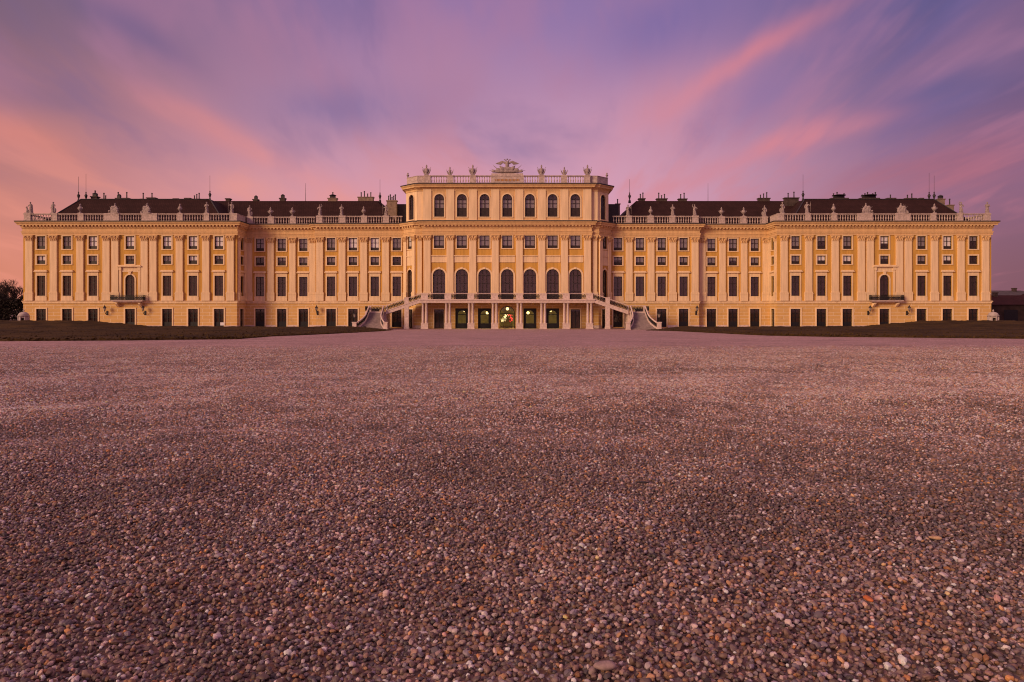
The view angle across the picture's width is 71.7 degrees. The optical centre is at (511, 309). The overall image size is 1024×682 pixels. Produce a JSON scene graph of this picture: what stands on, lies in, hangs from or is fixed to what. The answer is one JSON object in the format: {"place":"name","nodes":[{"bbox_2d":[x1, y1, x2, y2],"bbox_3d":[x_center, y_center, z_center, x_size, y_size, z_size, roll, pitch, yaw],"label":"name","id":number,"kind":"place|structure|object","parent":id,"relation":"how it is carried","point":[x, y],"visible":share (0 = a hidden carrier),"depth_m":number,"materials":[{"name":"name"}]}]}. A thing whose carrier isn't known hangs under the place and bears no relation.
{"place":"outdoors","nodes":[
{"label":"outdoors","id":0,"kind":"place"},
{"bbox_2d":[0,320,391,340],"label":"lawn","id":1,"kind":"structure","parent":0,"point":[38,325],"depth_m":73.70,"materials":[{"name":"green plant"}]},
{"bbox_2d":[0,310,1023,681],"bbox_3d":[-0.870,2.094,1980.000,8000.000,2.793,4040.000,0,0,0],"label":"gravel ground","id":2,"kind":"structure","parent":0,"point":[460,338],"depth_m":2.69,"materials":[{"name":"gravel"}]},
{"bbox_2d":[0,279,22,299],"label":"bare tree","id":3,"kind":"object","parent":2,"relation":"on","point":[6,288],"visible":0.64,"depth_m":168.24,"materials":[{"name":"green plant"}]},
{"bbox_2d":[0,294,22,319],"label":"hedge","id":4,"kind":"object","parent":2,"relation":"on","point":[8,306],"visible":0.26,"depth_m":162.29,"materials":[{"name":"green plant"}]},
{"bbox_2d":[14,173,999,329],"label":"palace","id":5,"kind":"structure","parent":2,"relation":"on","point":[449,254],"depth_m":130.00,"materials":[{"name":"paint"}]},
{"bbox_2d":[33,270,47,300],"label":"tall window","id":6,"kind":"structure","parent":5,"relation":"in","point":[42,274],"depth_m":129.92,"materials":[{"name":"beige paint"}]},
{"bbox_2d":[35,235,46,249],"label":"upper window","id":7,"kind":"structure","parent":5,"relation":"in","point":[42,239],"depth_m":130.20,"materials":[{"name":"grey glass"}]},
{"bbox_2d":[59,270,73,300],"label":"tall window","id":8,"kind":"structure","parent":5,"relation":"in","point":[68,274],"depth_m":129.92,"materials":[{"name":"beige paint"}]},
{"bbox_2d":[61,235,72,249],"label":"upper window","id":9,"kind":"structure","parent":5,"relation":"in","point":[68,239],"depth_m":130.20,"materials":[{"name":"grey glass"}]},
{"bbox_2d":[85,270,99,300],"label":"tall window","id":10,"kind":"structure","parent":5,"relation":"in","point":[92,275],"depth_m":129.92,"materials":[{"name":"beige paint"}]},
{"bbox_2d":[87,235,98,249],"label":"upper window","id":11,"kind":"structure","parent":5,"relation":"in","point":[92,240],"depth_m":130.20,"materials":[{"name":"grey glass"}]},
{"bbox_2d":[117,265,140,299],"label":"balcony window","id":12,"kind":"structure","parent":5,"relation":"in","point":[130,286],"depth_m":129.92,"materials":[{"name":"beige paint"}]},
{"bbox_2d":[124,235,135,249],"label":"upper window","id":13,"kind":"structure","parent":5,"relation":"in","point":[129,240],"depth_m":130.20,"materials":[{"name":"grey glass"}]},
{"bbox_2d":[124,308,135,324],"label":"ground door","id":14,"kind":"structure","parent":5,"relation":"in","point":[130,312],"depth_m":130.30,"materials":[{"name":"beige paint"}]},
{"bbox_2d":[161,235,172,249],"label":"upper window","id":15,"kind":"structure","parent":5,"relation":"in","point":[166,240],"depth_m":130.20,"materials":[{"name":"grey glass"}]},
{"bbox_2d":[160,270,173,300],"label":"tall window","id":16,"kind":"structure","parent":5,"relation":"in","point":[167,275],"depth_m":129.92,"materials":[{"name":"beige paint"}]},
{"bbox_2d":[161,308,172,325],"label":"ground door","id":17,"kind":"structure","parent":5,"relation":"in","point":[167,312],"depth_m":130.20,"materials":[{"name":"beige paint"}]},
{"bbox_2d":[187,235,198,249],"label":"upper window","id":18,"kind":"structure","parent":5,"relation":"in","point":[192,240],"depth_m":130.20,"materials":[{"name":"grey glass"}]},
{"bbox_2d":[186,270,199,300],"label":"tall window","id":19,"kind":"structure","parent":5,"relation":"in","point":[192,276],"depth_m":129.92,"materials":[{"name":"beige paint"}]},
{"bbox_2d":[187,308,198,325],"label":"ground door","id":20,"kind":"structure","parent":5,"relation":"in","point":[193,312],"depth_m":130.20,"materials":[{"name":"beige paint"}]},
{"bbox_2d":[213,235,224,249],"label":"upper window","id":21,"kind":"structure","parent":5,"relation":"in","point":[218,240],"depth_m":130.20,"materials":[{"name":"beige paint"}]},
{"bbox_2d":[212,270,225,300],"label":"tall window","id":22,"kind":"structure","parent":5,"relation":"in","point":[218,275],"depth_m":129.92,"materials":[{"name":"beige paint"}]},
{"bbox_2d":[213,308,224,325],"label":"ground door","id":23,"kind":"structure","parent":5,"relation":"in","point":[219,312],"depth_m":130.30,"materials":[{"name":"beige paint"}]},
{"bbox_2d":[254,238,264,251],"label":"upper window","id":24,"kind":"structure","parent":5,"relation":"in","point":[259,243],"depth_m":134.70,"materials":[{"name":"grey glass"}]},
{"bbox_2d":[253,271,265,300],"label":"tall window","id":25,"kind":"structure","parent":5,"relation":"in","point":[259,275],"depth_m":134.44,"materials":[{"name":"beige paint"}]},
{"bbox_2d":[254,308,265,326],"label":"ground door","id":26,"kind":"structure","parent":5,"relation":"in","point":[260,312],"depth_m":134.70,"materials":[{"name":"beige paint"}]},
{"bbox_2d":[276,238,286,251],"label":"upper window","id":27,"kind":"structure","parent":5,"relation":"in","point":[281,243],"depth_m":134.70,"materials":[{"name":"grey glass"}]},
{"bbox_2d":[275,271,287,300],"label":"tall window","id":28,"kind":"structure","parent":5,"relation":"in","point":[281,276],"depth_m":134.44,"materials":[{"name":"beige paint"}]},
{"bbox_2d":[276,308,287,326],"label":"ground door","id":29,"kind":"structure","parent":5,"relation":"in","point":[281,313],"depth_m":134.70,"materials":[{"name":"beige paint"}]},
{"bbox_2d":[296,271,308,300],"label":"tall window","id":30,"kind":"structure","parent":5,"relation":"in","point":[304,275],"depth_m":134.44,"materials":[{"name":"beige paint"}]},
{"bbox_2d":[297,308,308,326],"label":"ground door","id":31,"kind":"structure","parent":5,"relation":"in","point":[302,313],"depth_m":134.70,"materials":[{"name":"beige paint"}]},
{"bbox_2d":[325,237,336,250],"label":"upper window","id":32,"kind":"structure","parent":5,"relation":"in","point":[331,242],"depth_m":133.49,"materials":[{"name":"beige paint"}]},
{"bbox_2d":[324,271,337,300],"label":"tall window","id":33,"kind":"structure","parent":5,"relation":"in","point":[331,277],"depth_m":133.29,"materials":[{"name":"beige paint"}]},
{"bbox_2d":[325,308,336,325],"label":"ground door","id":34,"kind":"structure","parent":5,"relation":"in","point":[331,312],"depth_m":133.52,"materials":[{"name":"beige paint"}]},
{"bbox_2d":[347,237,357,250],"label":"upper window","id":35,"kind":"structure","parent":5,"relation":"in","point":[352,242],"depth_m":133.49,"materials":[{"name":"beige paint"}]},
{"bbox_2d":[346,271,358,300],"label":"tall window","id":36,"kind":"structure","parent":5,"relation":"in","point":[352,275],"depth_m":133.23,"materials":[{"name":"beige paint"}]},
{"bbox_2d":[347,308,358,325],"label":"ground door","id":37,"kind":"structure","parent":5,"relation":"in","point":[350,318],"depth_m":133.52,"materials":[{"name":"beige paint"}]},
{"bbox_2d":[369,237,379,250],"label":"upper window","id":38,"kind":"structure","parent":5,"relation":"in","point":[374,242],"depth_m":133.52,"materials":[{"name":"grey glass"}]},
{"bbox_2d":[368,271,380,300],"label":"tall window","id":39,"kind":"structure","parent":5,"relation":"in","point":[374,276],"depth_m":133.23,"materials":[{"name":"beige paint"}]},
{"bbox_2d":[391,237,401,250],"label":"upper window","id":40,"kind":"structure","parent":5,"relation":"in","point":[396,242],"depth_m":133.52,"materials":[{"name":"grey glass"}]},
{"bbox_2d":[390,271,402,300],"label":"tall window","id":41,"kind":"structure","parent":5,"relation":"in","point":[396,276],"depth_m":133.23,"materials":[{"name":"beige paint"}]},
{"bbox_2d":[391,309,402,326],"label":"ground door","id":42,"kind":"structure","parent":5,"relation":"in","point":[396,317],"depth_m":133.52,"materials":[{"name":"beige paint"}]},
{"bbox_2d":[431,267,445,297],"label":"arched window","id":43,"kind":"structure","parent":5,"relation":"in","point":[438,275],"depth_m":129.79,"materials":[{"name":"black glass"}]},
{"bbox_2d":[433,235,444,248],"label":"salon window","id":44,"kind":"structure","parent":5,"relation":"in","point":[438,241],"depth_m":129.70,"materials":[{"name":"beige paint"}]},
{"bbox_2d":[433,308,444,327],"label":"garden door","id":45,"kind":"structure","parent":5,"relation":"in","point":[438,313],"depth_m":129.79,"materials":[{"name":"beige paint"}]},
{"bbox_2d":[433,193,444,217],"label":"attic window","id":46,"kind":"structure","parent":5,"relation":"in","point":[438,200],"depth_m":129.95,"materials":[{"name":"grey glass"}]},
{"bbox_2d":[454,267,468,297],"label":"arched window","id":47,"kind":"structure","parent":5,"relation":"in","point":[461,275],"depth_m":129.79,"materials":[{"name":"black glass"}]},
{"bbox_2d":[456,235,467,248],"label":"salon window","id":48,"kind":"structure","parent":5,"relation":"in","point":[461,241],"depth_m":129.70,"materials":[{"name":"grey glass"}]},
{"bbox_2d":[456,193,467,217],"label":"attic window","id":49,"kind":"structure","parent":5,"relation":"in","point":[461,200],"depth_m":129.95,"materials":[{"name":"grey glass"}]},
{"bbox_2d":[478,235,490,248],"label":"salon window","id":50,"kind":"structure","parent":5,"relation":"in","point":[485,241],"depth_m":129.70,"materials":[{"name":"beige paint"}]},
{"bbox_2d":[477,267,491,297],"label":"arched window","id":51,"kind":"structure","parent":5,"relation":"in","point":[484,279],"depth_m":129.70,"materials":[{"name":"black glass"}]},
{"bbox_2d":[478,193,490,217],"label":"attic window","id":52,"kind":"structure","parent":5,"relation":"in","point":[484,202],"depth_m":129.95,"materials":[{"name":"grey glass"}]},
{"bbox_2d":[501,235,512,248],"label":"salon window","id":53,"kind":"structure","parent":5,"relation":"in","point":[506,241],"depth_m":129.70,"materials":[{"name":"grey glass"}]},
{"bbox_2d":[499,267,514,297],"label":"arched window","id":54,"kind":"structure","parent":5,"relation":"in","point":[506,277],"depth_m":129.79,"materials":[{"name":"black glass"}]},
{"bbox_2d":[501,193,512,217],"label":"attic window","id":55,"kind":"structure","parent":5,"relation":"in","point":[506,200],"depth_m":129.95,"materials":[{"name":"grey glass"}]},
{"bbox_2d":[490,159,524,172],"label":"eagle sculpture","id":56,"kind":"object","parent":5,"relation":"on","point":[507,169],"visible":1,"depth_m":129.83,"materials":[{"name":"stone"}]},
{"bbox_2d":[524,235,535,248],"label":"salon window","id":57,"kind":"structure","parent":5,"relation":"in","point":[529,241],"depth_m":129.70,"materials":[{"name":"beige paint"}]},
{"bbox_2d":[524,193,535,217],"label":"attic window","id":58,"kind":"structure","parent":5,"relation":"in","point":[529,200],"depth_m":129.95,"materials":[{"name":"grey glass"}]},
{"bbox_2d":[523,267,537,297],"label":"arched window","id":59,"kind":"structure","parent":5,"relation":"in","point":[530,275],"depth_m":129.79,"materials":[{"name":"glass"}]},
{"bbox_2d":[546,193,558,217],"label":"attic window","id":60,"kind":"structure","parent":5,"relation":"in","point":[552,200],"depth_m":129.95,"materials":[{"name":"grey glass"}]},
{"bbox_2d":[547,235,558,248],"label":"salon window","id":61,"kind":"structure","parent":5,"relation":"in","point":[552,241],"depth_m":129.70,"materials":[{"name":"beige paint"}]},
{"bbox_2d":[545,267,560,297],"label":"arched window","id":62,"kind":"structure","parent":5,"relation":"in","point":[552,278],"depth_m":129.70,"materials":[{"name":"beige paint"}]},
{"bbox_2d":[569,235,581,248],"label":"salon window","id":63,"kind":"structure","parent":5,"relation":"in","point":[575,242],"depth_m":129.70,"materials":[{"name":"beige paint"}]},
{"bbox_2d":[568,267,582,297],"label":"arched window","id":64,"kind":"structure","parent":5,"relation":"in","point":[575,279],"depth_m":129.70,"materials":[{"name":"black glass"}]},
{"bbox_2d":[570,308,580,327],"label":"garden door","id":65,"kind":"structure","parent":5,"relation":"in","point":[575,313],"depth_m":129.79,"materials":[{"name":"beige paint"}]},
{"bbox_2d":[569,193,581,217],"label":"attic window","id":66,"kind":"structure","parent":5,"relation":"in","point":[575,202],"depth_m":129.95,"materials":[{"name":"grey glass"}]},
{"bbox_2d":[612,237,623,250],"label":"upper window","id":67,"kind":"structure","parent":5,"relation":"in","point":[617,242],"depth_m":133.52,"materials":[{"name":"beige paint"}]},
{"bbox_2d":[612,308,623,326],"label":"ground door","id":68,"kind":"structure","parent":5,"relation":"in","point":[617,317],"depth_m":133.52,"materials":[{"name":"beige paint"}]},
{"bbox_2d":[612,271,624,300],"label":"tall window","id":69,"kind":"structure","parent":5,"relation":"in","point":[617,275],"depth_m":133.23,"materials":[{"name":"beige paint"}]},
{"bbox_2d":[634,237,645,250],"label":"upper window","id":70,"kind":"structure","parent":5,"relation":"in","point":[639,242],"depth_m":133.49,"materials":[{"name":"grey glass"}]},
{"bbox_2d":[634,271,646,300],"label":"tall window","id":71,"kind":"structure","parent":5,"relation":"in","point":[639,275],"depth_m":133.23,"materials":[{"name":"beige paint"}]},
{"bbox_2d":[656,237,666,250],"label":"upper window","id":72,"kind":"structure","parent":5,"relation":"in","point":[661,242],"depth_m":133.49,"materials":[{"name":"beige paint"}]},
{"bbox_2d":[655,271,668,300],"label":"tall window","id":73,"kind":"structure","parent":5,"relation":"in","point":[661,276],"depth_m":133.23,"materials":[{"name":"beige paint"}]},
{"bbox_2d":[656,308,667,326],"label":"ground door","id":74,"kind":"structure","parent":5,"relation":"in","point":[663,318],"depth_m":133.52,"materials":[{"name":"beige paint"}]},
{"bbox_2d":[678,237,688,250],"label":"upper window","id":75,"kind":"structure","parent":5,"relation":"in","point":[683,242],"depth_m":133.49,"materials":[{"name":"beige paint"}]},
{"bbox_2d":[677,271,689,300],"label":"tall window","id":76,"kind":"structure","parent":5,"relation":"in","point":[683,276],"depth_m":133.23,"materials":[{"name":"beige paint"}]},
{"bbox_2d":[678,308,689,326],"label":"ground door","id":77,"kind":"structure","parent":5,"relation":"in","point":[683,313],"depth_m":133.52,"materials":[{"name":"beige paint"}]},
{"bbox_2d":[705,271,717,300],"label":"tall window","id":78,"kind":"structure","parent":5,"relation":"in","point":[710,275],"depth_m":134.44,"materials":[{"name":"beige paint"}]},
{"bbox_2d":[705,308,717,326],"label":"ground door","id":79,"kind":"structure","parent":5,"relation":"in","point":[711,314],"depth_m":134.70,"materials":[{"name":"beige paint"}]},
{"bbox_2d":[727,308,738,326],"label":"ground door","id":80,"kind":"structure","parent":5,"relation":"in","point":[731,312],"depth_m":134.70,"materials":[{"name":"beige paint"}]},
{"bbox_2d":[728,238,738,251],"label":"upper window","id":81,"kind":"structure","parent":5,"relation":"in","point":[733,243],"depth_m":134.70,"materials":[{"name":"grey glass"}]},
{"bbox_2d":[727,271,739,300],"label":"tall window","id":82,"kind":"structure","parent":5,"relation":"in","point":[732,275],"depth_m":134.44,"materials":[{"name":"beige paint"}]},
{"bbox_2d":[749,238,759,251],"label":"upper window","id":83,"kind":"structure","parent":5,"relation":"in","point":[754,243],"depth_m":134.70,"materials":[{"name":"grey glass"}]},
{"bbox_2d":[748,271,761,300],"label":"tall window","id":84,"kind":"structure","parent":5,"relation":"in","point":[754,278],"depth_m":134.47,"materials":[{"name":"beige paint"}]},
{"bbox_2d":[749,308,760,325],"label":"ground door","id":85,"kind":"structure","parent":5,"relation":"in","point":[754,313],"depth_m":134.70,"materials":[{"name":"beige paint"}]},
{"bbox_2d":[790,235,800,249],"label":"upper window","id":86,"kind":"structure","parent":5,"relation":"in","point":[794,239],"depth_m":130.20,"materials":[{"name":"beige paint"}]},
{"bbox_2d":[789,308,801,325],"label":"ground door","id":87,"kind":"structure","parent":5,"relation":"in","point":[795,314],"depth_m":130.20,"materials":[{"name":"beige paint"}]},
{"bbox_2d":[789,270,802,300],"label":"tall window","id":88,"kind":"structure","parent":5,"relation":"in","point":[794,274],"depth_m":129.92,"materials":[{"name":"beige paint"}]},
{"bbox_2d":[816,235,826,249],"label":"upper window","id":89,"kind":"structure","parent":5,"relation":"in","point":[820,239],"depth_m":130.20,"materials":[{"name":"grey glass"}]},
{"bbox_2d":[815,308,827,325],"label":"ground door","id":90,"kind":"structure","parent":5,"relation":"in","point":[821,314],"depth_m":130.20,"materials":[{"name":"beige paint"}]},
{"bbox_2d":[815,270,828,300],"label":"tall window","id":91,"kind":"structure","parent":5,"relation":"in","point":[820,274],"depth_m":129.92,"materials":[{"name":"beige paint"}]},
{"bbox_2d":[842,235,852,249],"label":"upper window","id":92,"kind":"structure","parent":5,"relation":"in","point":[846,239],"depth_m":130.20,"materials":[{"name":"beige paint"}]},
{"bbox_2d":[841,308,853,325],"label":"ground door","id":93,"kind":"structure","parent":5,"relation":"in","point":[847,314],"depth_m":130.20,"materials":[{"name":"beige paint"}]},
{"bbox_2d":[841,270,854,300],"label":"tall window","id":94,"kind":"structure","parent":5,"relation":"in","point":[846,274],"depth_m":129.92,"materials":[{"name":"beige paint"}]},
{"bbox_2d":[879,235,889,249],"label":"upper window","id":95,"kind":"structure","parent":5,"relation":"in","point":[883,239],"depth_m":130.20,"materials":[{"name":"beige paint"}]},
{"bbox_2d":[878,308,890,324],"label":"ground door","id":96,"kind":"structure","parent":5,"relation":"in","point":[884,314],"depth_m":130.20,"materials":[{"name":"beige paint"}]},
{"bbox_2d":[873,265,897,299],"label":"balcony window","id":97,"kind":"structure","parent":5,"relation":"in","point":[883,279],"depth_m":129.92,"materials":[{"name":"beige paint"}]},
{"bbox_2d":[916,235,926,249],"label":"upper window","id":98,"kind":"structure","parent":5,"relation":"in","point":[920,239],"depth_m":130.20,"materials":[{"name":"beige paint"}]},
{"bbox_2d":[915,308,927,320],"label":"ground door","id":99,"kind":"structure","parent":5,"relation":"in","point":[920,313],"depth_m":130.20,"materials":[{"name":"beige paint"}]},
{"bbox_2d":[915,270,928,300],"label":"tall window","id":100,"kind":"structure","parent":5,"relation":"in","point":[920,274],"depth_m":129.92,"materials":[{"name":"beige paint"}]},
{"bbox_2d":[942,235,952,249],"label":"upper window","id":101,"kind":"structure","parent":5,"relation":"in","point":[946,239],"depth_m":130.20,"materials":[{"name":"white glass"}]},
{"bbox_2d":[941,308,953,320],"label":"ground door","id":102,"kind":"structure","parent":5,"relation":"in","point":[946,313],"depth_m":130.20,"materials":[{"name":"beige paint"}]},
{"bbox_2d":[941,270,954,300],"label":"tall window","id":103,"kind":"structure","parent":5,"relation":"in","point":[946,274],"depth_m":129.92,"materials":[{"name":"beige paint"}]},
{"bbox_2d":[968,235,978,249],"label":"upper window","id":104,"kind":"structure","parent":5,"relation":"in","point":[972,239],"depth_m":130.20,"materials":[{"name":"black glass"}]},
{"bbox_2d":[967,270,980,300],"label":"tall window","id":105,"kind":"structure","parent":5,"relation":"in","point":[972,274],"depth_m":129.92,"materials":[{"name":"beige paint"}]},
{"bbox_2d":[593,660,615,670],"bbox_3d":[0.198,0.762,1.517,0.050,0.019,0.026,0,0,-3],"label":"stone","id":106,"kind":"object","parent":2,"relation":"on","point":[606,665],"visible":1,"depth_m":1.51,"materials":[{"name":"beige stone"}]},
{"bbox_2d":[991,292,1023,320],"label":"outbuilding","id":107,"kind":"structure","parent":2,"relation":"on","point":[1007,307],"depth_m":166.00,"materials":[{"name":"paint"}]},
{"bbox_2d":[0,0,1023,299],"label":"sky","id":108,"kind":"structure","parent":0,"point":[237,100],"materials":[{"name":"purple"}]},
{"bbox_2d":[649,320,1023,338],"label":"lawn","id":109,"kind":"structure","parent":0,"point":[997,325],"depth_m":79.16,"materials":[{"name":"green plant"}]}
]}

